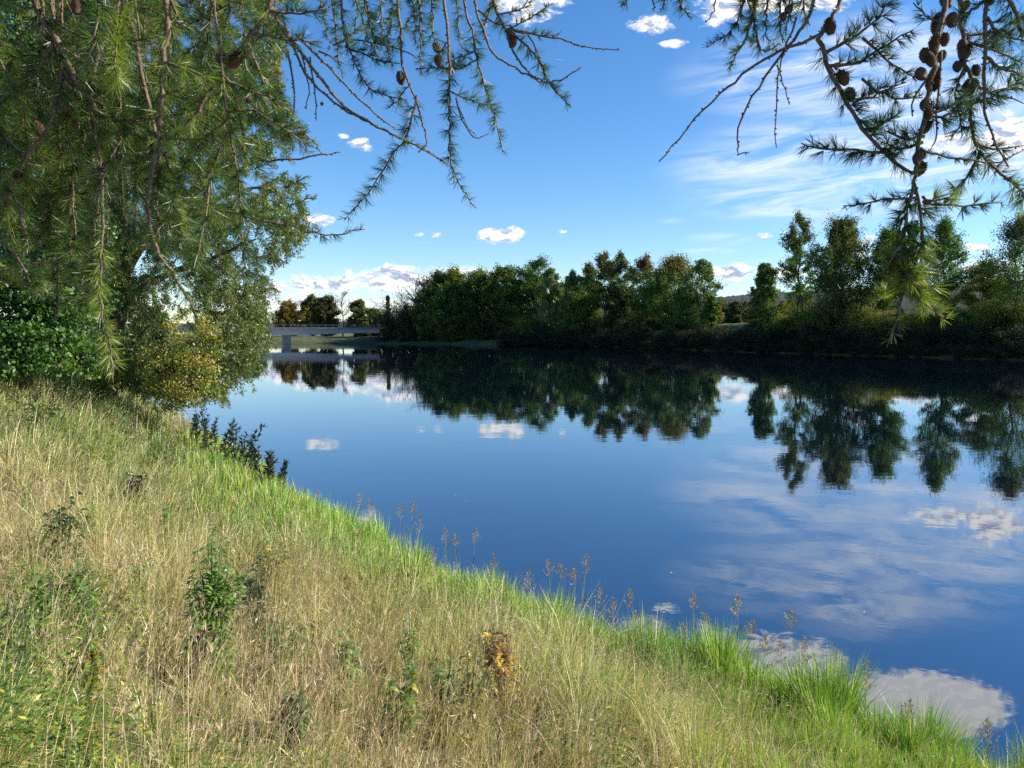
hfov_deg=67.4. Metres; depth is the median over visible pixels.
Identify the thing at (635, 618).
reed stalk
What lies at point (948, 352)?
bush
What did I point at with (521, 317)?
bush
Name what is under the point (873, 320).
bush
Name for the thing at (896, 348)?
bush
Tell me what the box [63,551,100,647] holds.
leafy weed
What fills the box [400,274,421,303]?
bare tree
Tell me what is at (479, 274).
linden tree
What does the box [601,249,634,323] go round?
aspen tree
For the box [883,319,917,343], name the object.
bush
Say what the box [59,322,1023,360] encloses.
bank ground
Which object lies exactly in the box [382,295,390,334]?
spruce tree
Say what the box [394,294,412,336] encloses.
bush
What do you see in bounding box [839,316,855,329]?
bush
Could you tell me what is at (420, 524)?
reed stalk
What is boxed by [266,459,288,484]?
willow shoot
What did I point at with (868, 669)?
reed stalk
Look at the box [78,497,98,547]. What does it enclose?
leafy weed
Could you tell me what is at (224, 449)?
willow shoot
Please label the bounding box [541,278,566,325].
alder tree
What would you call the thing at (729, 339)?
bush
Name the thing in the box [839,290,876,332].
bush
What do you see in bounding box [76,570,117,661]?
leafy weed
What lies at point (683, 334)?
bush
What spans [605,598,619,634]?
reed stalk
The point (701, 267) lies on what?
birch tree
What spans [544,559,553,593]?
reed stalk
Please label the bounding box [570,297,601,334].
bush
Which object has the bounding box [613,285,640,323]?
alder tree
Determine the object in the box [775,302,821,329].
bush
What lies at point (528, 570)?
reed stalk
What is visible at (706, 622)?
reed stalk
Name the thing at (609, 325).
bush
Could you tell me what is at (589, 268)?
maple tree
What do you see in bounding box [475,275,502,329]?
alder tree
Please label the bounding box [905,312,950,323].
bush
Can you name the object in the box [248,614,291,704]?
leafy weed
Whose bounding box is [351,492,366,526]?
reed stalk
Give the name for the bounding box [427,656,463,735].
leafy weed
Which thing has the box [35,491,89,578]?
leafy weed
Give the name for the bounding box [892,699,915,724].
reed stalk
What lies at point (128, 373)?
willow bush
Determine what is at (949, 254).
poplar tree
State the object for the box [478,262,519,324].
linden tree
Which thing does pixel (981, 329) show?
bush
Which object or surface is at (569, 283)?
birch tree
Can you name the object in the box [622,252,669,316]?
maple tree
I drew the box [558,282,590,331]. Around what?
alder tree
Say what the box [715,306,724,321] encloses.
yellow tree
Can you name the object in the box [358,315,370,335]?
maple tree
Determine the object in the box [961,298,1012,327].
bush
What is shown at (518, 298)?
alder tree
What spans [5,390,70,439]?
leafy weed
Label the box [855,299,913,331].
bush
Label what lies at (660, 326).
bush
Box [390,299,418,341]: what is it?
bush
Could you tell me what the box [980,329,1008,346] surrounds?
bush
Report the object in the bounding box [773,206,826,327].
aspen tree
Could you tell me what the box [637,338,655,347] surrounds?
bush
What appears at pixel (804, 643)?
reed stalk
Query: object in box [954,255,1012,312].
alder tree
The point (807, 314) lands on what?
bush
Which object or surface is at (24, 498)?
leafy weed
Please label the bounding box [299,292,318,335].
oak tree
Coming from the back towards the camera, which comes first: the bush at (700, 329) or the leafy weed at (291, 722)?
the bush at (700, 329)
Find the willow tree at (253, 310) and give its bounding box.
[33,0,318,418]
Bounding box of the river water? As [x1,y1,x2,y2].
[83,343,1023,767]
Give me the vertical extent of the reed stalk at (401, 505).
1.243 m
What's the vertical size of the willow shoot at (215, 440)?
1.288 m
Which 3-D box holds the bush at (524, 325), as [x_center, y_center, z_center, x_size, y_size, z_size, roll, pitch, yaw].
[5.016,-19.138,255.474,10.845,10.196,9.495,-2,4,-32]
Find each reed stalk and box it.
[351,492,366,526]
[365,499,379,540]
[395,504,407,540]
[401,501,417,543]
[412,514,424,546]
[441,526,453,571]
[449,533,465,573]
[468,528,479,577]
[489,555,498,575]
[524,569,533,602]
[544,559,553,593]
[556,562,576,600]
[564,568,582,608]
[580,554,591,607]
[592,585,616,632]
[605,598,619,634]
[619,589,635,634]
[629,610,639,629]
[686,592,702,645]
[699,612,712,634]
[729,595,749,661]
[740,619,757,663]
[757,635,775,673]
[773,638,789,674]
[774,609,797,678]
[793,635,819,670]
[829,647,846,677]
[857,660,878,714]
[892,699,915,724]
[975,717,995,764]
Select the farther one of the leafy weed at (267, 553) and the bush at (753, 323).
the bush at (753, 323)
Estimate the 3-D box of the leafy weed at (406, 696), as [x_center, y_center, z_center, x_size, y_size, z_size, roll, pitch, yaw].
[-0.654,1.895,4.421,0.308,0.554,0.305,2,4,30]
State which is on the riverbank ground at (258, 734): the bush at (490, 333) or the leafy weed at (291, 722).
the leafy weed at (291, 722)
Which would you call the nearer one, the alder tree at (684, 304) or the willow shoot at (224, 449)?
the willow shoot at (224, 449)
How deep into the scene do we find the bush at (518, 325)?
255.97 m
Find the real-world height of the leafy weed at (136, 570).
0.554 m
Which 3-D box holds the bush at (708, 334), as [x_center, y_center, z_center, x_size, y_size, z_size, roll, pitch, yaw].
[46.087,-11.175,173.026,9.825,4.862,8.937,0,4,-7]
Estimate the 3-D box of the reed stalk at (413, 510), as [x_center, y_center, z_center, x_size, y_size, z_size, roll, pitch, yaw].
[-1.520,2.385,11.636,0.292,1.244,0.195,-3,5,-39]
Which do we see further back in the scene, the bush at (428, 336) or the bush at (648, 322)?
the bush at (428, 336)
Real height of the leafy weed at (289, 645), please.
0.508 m
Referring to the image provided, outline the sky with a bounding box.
[0,0,1023,323]
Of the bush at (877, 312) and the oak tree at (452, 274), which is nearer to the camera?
the bush at (877, 312)
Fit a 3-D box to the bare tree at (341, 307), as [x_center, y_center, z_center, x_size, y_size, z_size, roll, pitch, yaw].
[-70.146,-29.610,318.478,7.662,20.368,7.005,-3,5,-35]
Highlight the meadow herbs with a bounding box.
[0,362,926,767]
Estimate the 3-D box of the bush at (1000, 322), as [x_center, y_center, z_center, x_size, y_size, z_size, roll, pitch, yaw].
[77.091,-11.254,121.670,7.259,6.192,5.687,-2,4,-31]
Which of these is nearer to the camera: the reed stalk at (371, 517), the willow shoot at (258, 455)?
the reed stalk at (371, 517)
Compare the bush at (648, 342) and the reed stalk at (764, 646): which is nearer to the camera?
the reed stalk at (764, 646)
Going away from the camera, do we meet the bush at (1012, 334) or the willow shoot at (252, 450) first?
the willow shoot at (252, 450)
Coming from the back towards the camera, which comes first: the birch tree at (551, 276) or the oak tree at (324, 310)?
the oak tree at (324, 310)
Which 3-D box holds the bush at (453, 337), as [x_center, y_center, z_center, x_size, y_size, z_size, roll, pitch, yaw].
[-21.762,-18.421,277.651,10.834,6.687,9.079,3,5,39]
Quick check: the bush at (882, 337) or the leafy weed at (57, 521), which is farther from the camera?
the bush at (882, 337)
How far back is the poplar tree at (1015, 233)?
120.48 m
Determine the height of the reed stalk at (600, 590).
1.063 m
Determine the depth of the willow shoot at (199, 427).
22.92 m
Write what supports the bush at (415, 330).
on the bank ground at (348, 338)
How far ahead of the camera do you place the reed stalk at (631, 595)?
8.84 m
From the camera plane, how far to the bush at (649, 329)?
207.65 m
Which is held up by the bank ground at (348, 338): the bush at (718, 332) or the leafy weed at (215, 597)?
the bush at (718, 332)
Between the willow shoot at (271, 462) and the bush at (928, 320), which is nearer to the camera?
the willow shoot at (271, 462)
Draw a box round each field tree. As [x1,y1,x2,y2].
[718,300,728,321]
[719,305,729,323]
[723,300,744,323]
[740,298,750,322]
[742,309,758,321]
[775,300,792,316]
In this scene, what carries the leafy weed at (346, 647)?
on the riverbank ground at (258, 734)
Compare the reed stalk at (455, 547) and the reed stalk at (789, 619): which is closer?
the reed stalk at (789, 619)
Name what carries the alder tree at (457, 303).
on the bank ground at (348, 338)
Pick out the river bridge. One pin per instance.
(286, 333)
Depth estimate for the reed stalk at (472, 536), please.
10.83 m
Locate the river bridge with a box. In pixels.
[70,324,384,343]
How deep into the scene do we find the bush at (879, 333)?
133.80 m
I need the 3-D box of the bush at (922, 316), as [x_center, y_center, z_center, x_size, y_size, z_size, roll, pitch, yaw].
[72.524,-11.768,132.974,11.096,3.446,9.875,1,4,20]
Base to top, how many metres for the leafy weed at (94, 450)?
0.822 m
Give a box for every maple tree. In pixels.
[270,298,306,335]
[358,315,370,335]
[571,261,600,315]
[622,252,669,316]
[624,250,730,325]
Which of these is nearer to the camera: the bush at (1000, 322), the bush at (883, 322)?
the bush at (1000, 322)
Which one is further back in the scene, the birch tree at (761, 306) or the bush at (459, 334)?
the bush at (459, 334)
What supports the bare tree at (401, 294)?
on the bank ground at (348, 338)
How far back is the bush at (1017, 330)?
116.11 m
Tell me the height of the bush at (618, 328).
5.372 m
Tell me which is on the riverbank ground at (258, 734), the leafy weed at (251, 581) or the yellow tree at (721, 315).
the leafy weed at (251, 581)
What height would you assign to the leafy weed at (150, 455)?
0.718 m
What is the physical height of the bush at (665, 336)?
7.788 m
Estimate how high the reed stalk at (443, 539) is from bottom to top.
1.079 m
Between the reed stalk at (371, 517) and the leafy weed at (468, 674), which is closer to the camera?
the leafy weed at (468, 674)
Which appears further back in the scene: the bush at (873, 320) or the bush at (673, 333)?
the bush at (673, 333)
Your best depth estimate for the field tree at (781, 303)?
390.51 m
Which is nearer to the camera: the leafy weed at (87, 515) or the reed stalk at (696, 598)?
the leafy weed at (87, 515)
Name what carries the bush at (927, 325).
on the bank ground at (348, 338)
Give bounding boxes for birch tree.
[533,267,564,332]
[554,269,584,322]
[678,258,724,318]
[746,262,780,332]
[799,209,880,331]
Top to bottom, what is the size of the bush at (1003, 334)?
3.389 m
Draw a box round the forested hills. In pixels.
[80,282,1023,329]
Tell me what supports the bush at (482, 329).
on the bank ground at (348, 338)
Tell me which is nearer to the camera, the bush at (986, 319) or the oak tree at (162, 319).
the bush at (986, 319)
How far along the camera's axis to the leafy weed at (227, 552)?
7.42 m
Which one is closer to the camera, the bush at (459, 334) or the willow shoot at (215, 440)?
the willow shoot at (215, 440)
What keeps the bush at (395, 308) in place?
on the bank ground at (348, 338)
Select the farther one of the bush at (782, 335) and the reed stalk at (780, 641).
the bush at (782, 335)
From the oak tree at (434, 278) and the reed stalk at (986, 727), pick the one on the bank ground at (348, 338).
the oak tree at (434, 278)
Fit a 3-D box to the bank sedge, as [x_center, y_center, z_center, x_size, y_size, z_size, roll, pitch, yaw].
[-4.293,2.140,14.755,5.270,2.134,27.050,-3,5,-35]
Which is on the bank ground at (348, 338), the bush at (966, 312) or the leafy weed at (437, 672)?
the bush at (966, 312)
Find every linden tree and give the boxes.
[342,298,367,335]
[363,307,382,335]
[450,263,497,337]
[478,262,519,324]
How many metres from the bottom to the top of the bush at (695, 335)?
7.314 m
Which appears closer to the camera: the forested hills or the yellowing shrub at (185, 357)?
the yellowing shrub at (185, 357)
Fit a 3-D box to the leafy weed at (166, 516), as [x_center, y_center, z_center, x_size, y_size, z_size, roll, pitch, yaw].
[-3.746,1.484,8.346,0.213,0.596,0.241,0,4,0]
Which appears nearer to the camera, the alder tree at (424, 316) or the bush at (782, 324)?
the bush at (782, 324)
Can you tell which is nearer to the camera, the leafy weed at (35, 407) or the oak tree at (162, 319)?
the leafy weed at (35, 407)
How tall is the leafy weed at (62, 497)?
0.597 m
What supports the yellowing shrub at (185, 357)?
on the riverbank ground at (258, 734)
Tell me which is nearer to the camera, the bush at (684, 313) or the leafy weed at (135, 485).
the leafy weed at (135, 485)
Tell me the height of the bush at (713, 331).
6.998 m
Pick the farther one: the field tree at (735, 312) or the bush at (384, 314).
the field tree at (735, 312)
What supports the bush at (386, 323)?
on the bank ground at (348, 338)
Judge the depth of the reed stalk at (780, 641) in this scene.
7.57 m
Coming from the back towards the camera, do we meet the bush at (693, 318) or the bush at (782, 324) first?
the bush at (693, 318)
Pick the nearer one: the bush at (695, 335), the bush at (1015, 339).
the bush at (1015, 339)
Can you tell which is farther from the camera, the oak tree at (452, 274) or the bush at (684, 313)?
the oak tree at (452, 274)
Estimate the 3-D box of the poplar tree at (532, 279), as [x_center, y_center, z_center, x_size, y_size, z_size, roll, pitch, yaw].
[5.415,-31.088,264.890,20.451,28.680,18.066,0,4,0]
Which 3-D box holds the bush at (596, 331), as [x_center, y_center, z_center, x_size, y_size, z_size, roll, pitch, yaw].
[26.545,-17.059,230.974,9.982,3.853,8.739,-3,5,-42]
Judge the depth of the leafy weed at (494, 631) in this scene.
6.21 m
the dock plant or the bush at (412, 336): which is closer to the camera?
the dock plant
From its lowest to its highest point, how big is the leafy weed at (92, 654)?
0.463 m
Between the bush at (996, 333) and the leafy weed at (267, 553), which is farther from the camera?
the bush at (996, 333)
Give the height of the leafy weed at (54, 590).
0.502 m
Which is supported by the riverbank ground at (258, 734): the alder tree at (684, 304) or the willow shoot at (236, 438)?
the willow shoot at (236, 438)
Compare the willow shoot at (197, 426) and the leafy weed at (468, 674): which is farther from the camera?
the willow shoot at (197, 426)
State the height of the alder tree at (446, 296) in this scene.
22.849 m
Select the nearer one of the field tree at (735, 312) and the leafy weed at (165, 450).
the leafy weed at (165, 450)
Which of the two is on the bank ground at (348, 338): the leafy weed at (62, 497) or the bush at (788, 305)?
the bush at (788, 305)
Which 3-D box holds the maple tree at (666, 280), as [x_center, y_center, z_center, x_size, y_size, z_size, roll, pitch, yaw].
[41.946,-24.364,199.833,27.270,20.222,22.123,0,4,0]
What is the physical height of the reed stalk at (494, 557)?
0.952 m
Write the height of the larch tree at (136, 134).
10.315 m
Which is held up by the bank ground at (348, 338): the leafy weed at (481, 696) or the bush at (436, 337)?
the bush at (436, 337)
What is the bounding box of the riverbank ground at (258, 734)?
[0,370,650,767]
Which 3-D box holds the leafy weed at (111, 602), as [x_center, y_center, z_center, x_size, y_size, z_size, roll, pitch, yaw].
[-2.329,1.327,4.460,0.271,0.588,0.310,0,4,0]
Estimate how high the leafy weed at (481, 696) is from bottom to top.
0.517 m
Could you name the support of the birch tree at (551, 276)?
on the bank ground at (348, 338)
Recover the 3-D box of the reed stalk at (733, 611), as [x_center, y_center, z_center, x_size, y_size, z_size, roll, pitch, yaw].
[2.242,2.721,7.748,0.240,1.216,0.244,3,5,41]
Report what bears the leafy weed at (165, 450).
on the riverbank ground at (258, 734)
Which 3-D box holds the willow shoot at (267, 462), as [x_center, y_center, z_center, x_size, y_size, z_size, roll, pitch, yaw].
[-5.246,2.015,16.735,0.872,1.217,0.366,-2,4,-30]
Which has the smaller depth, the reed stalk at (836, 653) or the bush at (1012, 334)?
the reed stalk at (836, 653)
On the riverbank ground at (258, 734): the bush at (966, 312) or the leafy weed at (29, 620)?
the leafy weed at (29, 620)
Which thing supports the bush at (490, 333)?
on the bank ground at (348, 338)
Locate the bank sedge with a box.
[166,422,1023,767]
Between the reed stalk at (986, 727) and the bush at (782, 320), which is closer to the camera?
the reed stalk at (986, 727)
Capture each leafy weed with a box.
[0,597,49,702]
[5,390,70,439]
[11,567,91,647]
[19,484,41,529]
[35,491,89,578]
[46,476,74,511]
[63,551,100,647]
[67,627,113,718]
[74,425,119,478]
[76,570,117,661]
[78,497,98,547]
[85,564,133,651]
[119,471,147,518]
[127,556,157,622]
[145,441,155,470]
[149,434,189,478]
[156,497,176,543]
[180,536,249,698]
[181,629,233,698]
[207,511,224,552]
[214,535,235,583]
[231,555,281,643]
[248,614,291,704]
[255,531,299,591]
[266,687,318,767]
[270,616,310,679]
[331,628,367,705]
[376,665,424,755]
[392,617,421,687]
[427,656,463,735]
[454,648,487,747]
[460,668,498,743]
[475,617,501,660]
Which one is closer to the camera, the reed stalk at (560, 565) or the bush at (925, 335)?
the reed stalk at (560, 565)
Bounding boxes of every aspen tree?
[576,250,616,331]
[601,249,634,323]
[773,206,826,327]
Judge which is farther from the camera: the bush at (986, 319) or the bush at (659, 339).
the bush at (659, 339)
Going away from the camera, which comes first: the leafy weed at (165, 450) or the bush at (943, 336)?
the leafy weed at (165, 450)
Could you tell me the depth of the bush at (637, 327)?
209.15 m
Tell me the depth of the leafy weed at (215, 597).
4.52 m
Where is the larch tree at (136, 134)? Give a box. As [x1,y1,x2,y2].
[0,0,1023,382]
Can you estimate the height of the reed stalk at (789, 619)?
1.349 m
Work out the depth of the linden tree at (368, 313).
316.64 m
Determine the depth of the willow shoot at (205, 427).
20.44 m
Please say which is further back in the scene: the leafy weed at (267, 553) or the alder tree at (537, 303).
the alder tree at (537, 303)
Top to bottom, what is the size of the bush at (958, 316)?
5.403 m
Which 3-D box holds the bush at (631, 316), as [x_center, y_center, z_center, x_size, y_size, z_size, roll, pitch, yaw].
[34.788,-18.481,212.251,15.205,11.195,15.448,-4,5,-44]
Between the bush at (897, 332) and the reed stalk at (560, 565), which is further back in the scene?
the bush at (897, 332)
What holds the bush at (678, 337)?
on the bank ground at (348, 338)
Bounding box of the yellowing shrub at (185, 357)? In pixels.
[131,305,232,416]
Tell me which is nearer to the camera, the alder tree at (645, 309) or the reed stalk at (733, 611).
the reed stalk at (733, 611)
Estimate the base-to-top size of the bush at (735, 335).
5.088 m
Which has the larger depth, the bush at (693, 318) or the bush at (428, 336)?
the bush at (428, 336)
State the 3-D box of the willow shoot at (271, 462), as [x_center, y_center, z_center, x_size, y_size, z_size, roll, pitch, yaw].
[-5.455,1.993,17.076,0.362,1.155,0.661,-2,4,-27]
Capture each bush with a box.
[73,311,166,394]
[368,299,399,339]
[369,294,402,340]
[380,293,411,337]
[389,285,419,341]
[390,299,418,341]
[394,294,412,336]
[406,315,426,339]
[416,320,437,340]
[430,312,445,340]
[431,305,457,341]
[444,330,463,340]
[446,324,477,339]
[450,326,465,339]
[467,315,501,339]
[483,322,502,338]
[500,312,526,335]
[507,319,531,335]
[515,316,538,337]
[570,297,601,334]
[587,312,605,332]
[587,324,606,332]
[604,316,627,333]
[605,323,627,331]
[608,315,631,330]
[612,300,652,335]
[624,314,647,333]
[632,326,651,331]
[634,314,659,329]
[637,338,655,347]
[644,332,668,346]
[651,319,666,329]
[657,323,675,346]
[663,319,683,330]
[666,325,689,341]
[667,308,722,328]
[669,325,703,344]
[672,328,692,341]
[680,308,700,328]
[686,320,700,345]
[687,314,718,342]
[694,324,727,343]
[699,317,726,343]
[704,325,732,347]
[704,325,734,343]
[713,320,745,346]
[726,324,750,343]
[741,317,757,326]
[767,310,799,333]
[768,310,826,346]
[770,325,789,343]
[773,298,814,323]
[773,317,794,326]
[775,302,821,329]
[788,300,826,332]
[831,302,892,329]
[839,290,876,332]
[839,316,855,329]
[854,312,890,331]
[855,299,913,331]
[858,323,897,345]
[861,328,897,345]
[870,313,892,329]
[882,330,918,340]
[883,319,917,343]
[887,341,908,356]
[901,308,942,330]
[904,311,950,322]
[904,326,953,342]
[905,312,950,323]
[909,313,958,329]
[915,320,963,346]
[923,322,961,341]
[937,302,987,329]
[939,348,950,355]
[955,307,983,325]
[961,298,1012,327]
[968,324,1012,339]
[970,295,1019,329]
[973,297,1014,330]
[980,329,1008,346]
[981,323,1023,349]
[986,293,1023,323]
[987,326,1014,342]
[994,319,1023,348]
[998,321,1023,347]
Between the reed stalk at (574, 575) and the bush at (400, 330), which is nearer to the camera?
the reed stalk at (574, 575)
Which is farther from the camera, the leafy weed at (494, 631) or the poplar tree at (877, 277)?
the poplar tree at (877, 277)
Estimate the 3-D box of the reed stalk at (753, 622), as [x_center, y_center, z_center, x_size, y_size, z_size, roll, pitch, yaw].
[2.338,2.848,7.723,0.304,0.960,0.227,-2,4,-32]
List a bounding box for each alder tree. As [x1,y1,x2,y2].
[0,0,156,397]
[406,281,444,340]
[425,280,462,340]
[447,280,490,338]
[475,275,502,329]
[494,274,527,332]
[519,284,548,324]
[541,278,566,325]
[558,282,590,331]
[578,293,603,333]
[598,289,625,327]
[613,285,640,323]
[633,289,660,324]
[666,284,699,327]
[696,295,722,328]
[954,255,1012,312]
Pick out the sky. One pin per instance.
(575, 184)
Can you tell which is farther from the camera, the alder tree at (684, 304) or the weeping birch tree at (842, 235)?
the alder tree at (684, 304)
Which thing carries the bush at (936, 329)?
on the bank ground at (348, 338)
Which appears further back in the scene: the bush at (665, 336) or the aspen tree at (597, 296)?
the aspen tree at (597, 296)
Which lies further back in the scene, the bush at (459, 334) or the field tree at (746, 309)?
the field tree at (746, 309)
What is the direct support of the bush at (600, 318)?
on the bank ground at (348, 338)
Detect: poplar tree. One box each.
[498,253,554,326]
[860,222,908,314]
[922,211,975,314]
[965,209,1023,322]
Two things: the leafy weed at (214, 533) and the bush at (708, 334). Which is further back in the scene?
the bush at (708, 334)
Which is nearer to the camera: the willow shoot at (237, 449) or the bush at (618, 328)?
the willow shoot at (237, 449)
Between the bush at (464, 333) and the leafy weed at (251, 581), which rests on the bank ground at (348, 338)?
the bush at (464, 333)
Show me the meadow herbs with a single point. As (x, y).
(18, 674)
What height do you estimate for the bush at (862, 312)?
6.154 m
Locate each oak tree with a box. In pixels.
[128,308,175,325]
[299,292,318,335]
[309,293,341,335]
[406,266,460,328]
[427,263,474,326]
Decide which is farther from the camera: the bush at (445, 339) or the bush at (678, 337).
the bush at (445, 339)
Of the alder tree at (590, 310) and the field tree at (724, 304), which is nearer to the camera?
the alder tree at (590, 310)
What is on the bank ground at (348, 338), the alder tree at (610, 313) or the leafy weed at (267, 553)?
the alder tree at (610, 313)
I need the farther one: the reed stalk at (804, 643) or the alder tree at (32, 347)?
the alder tree at (32, 347)
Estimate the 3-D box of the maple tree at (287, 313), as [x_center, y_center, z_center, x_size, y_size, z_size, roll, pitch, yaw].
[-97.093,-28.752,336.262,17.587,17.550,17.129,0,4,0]
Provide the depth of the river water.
20.73 m
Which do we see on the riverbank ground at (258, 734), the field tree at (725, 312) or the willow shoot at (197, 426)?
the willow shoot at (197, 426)
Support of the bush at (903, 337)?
on the bank ground at (348, 338)
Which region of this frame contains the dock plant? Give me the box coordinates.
[472,628,525,715]
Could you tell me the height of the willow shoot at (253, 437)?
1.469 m
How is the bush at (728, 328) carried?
on the bank ground at (348, 338)
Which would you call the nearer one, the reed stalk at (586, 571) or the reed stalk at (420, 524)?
the reed stalk at (586, 571)
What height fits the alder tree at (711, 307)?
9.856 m
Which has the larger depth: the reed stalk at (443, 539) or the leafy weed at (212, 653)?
the reed stalk at (443, 539)
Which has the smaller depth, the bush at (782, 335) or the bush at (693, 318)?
the bush at (782, 335)
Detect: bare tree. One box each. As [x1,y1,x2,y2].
[335,288,349,335]
[394,286,407,311]
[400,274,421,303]
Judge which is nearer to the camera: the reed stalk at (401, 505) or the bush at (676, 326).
the reed stalk at (401, 505)
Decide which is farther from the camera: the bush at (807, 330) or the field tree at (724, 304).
the field tree at (724, 304)
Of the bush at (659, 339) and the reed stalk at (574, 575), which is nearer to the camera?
the reed stalk at (574, 575)
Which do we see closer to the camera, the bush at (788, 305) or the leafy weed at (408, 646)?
the leafy weed at (408, 646)
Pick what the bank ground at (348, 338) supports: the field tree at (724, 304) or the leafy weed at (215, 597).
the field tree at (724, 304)
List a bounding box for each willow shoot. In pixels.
[188,409,210,445]
[192,406,218,447]
[198,413,209,453]
[206,421,233,454]
[221,418,237,461]
[228,423,268,465]
[228,432,260,470]
[231,425,254,463]
[239,434,261,476]
[247,443,279,481]
[252,450,286,485]
[262,450,274,480]
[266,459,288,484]
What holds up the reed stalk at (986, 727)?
on the riverbank ground at (258, 734)
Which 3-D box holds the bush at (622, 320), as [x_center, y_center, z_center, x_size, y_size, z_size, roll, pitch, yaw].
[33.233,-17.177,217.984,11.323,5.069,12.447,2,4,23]
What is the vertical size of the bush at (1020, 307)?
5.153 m
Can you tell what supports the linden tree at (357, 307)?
on the bank ground at (348, 338)
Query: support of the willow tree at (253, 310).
on the riverbank ground at (258, 734)
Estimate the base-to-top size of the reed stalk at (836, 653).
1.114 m

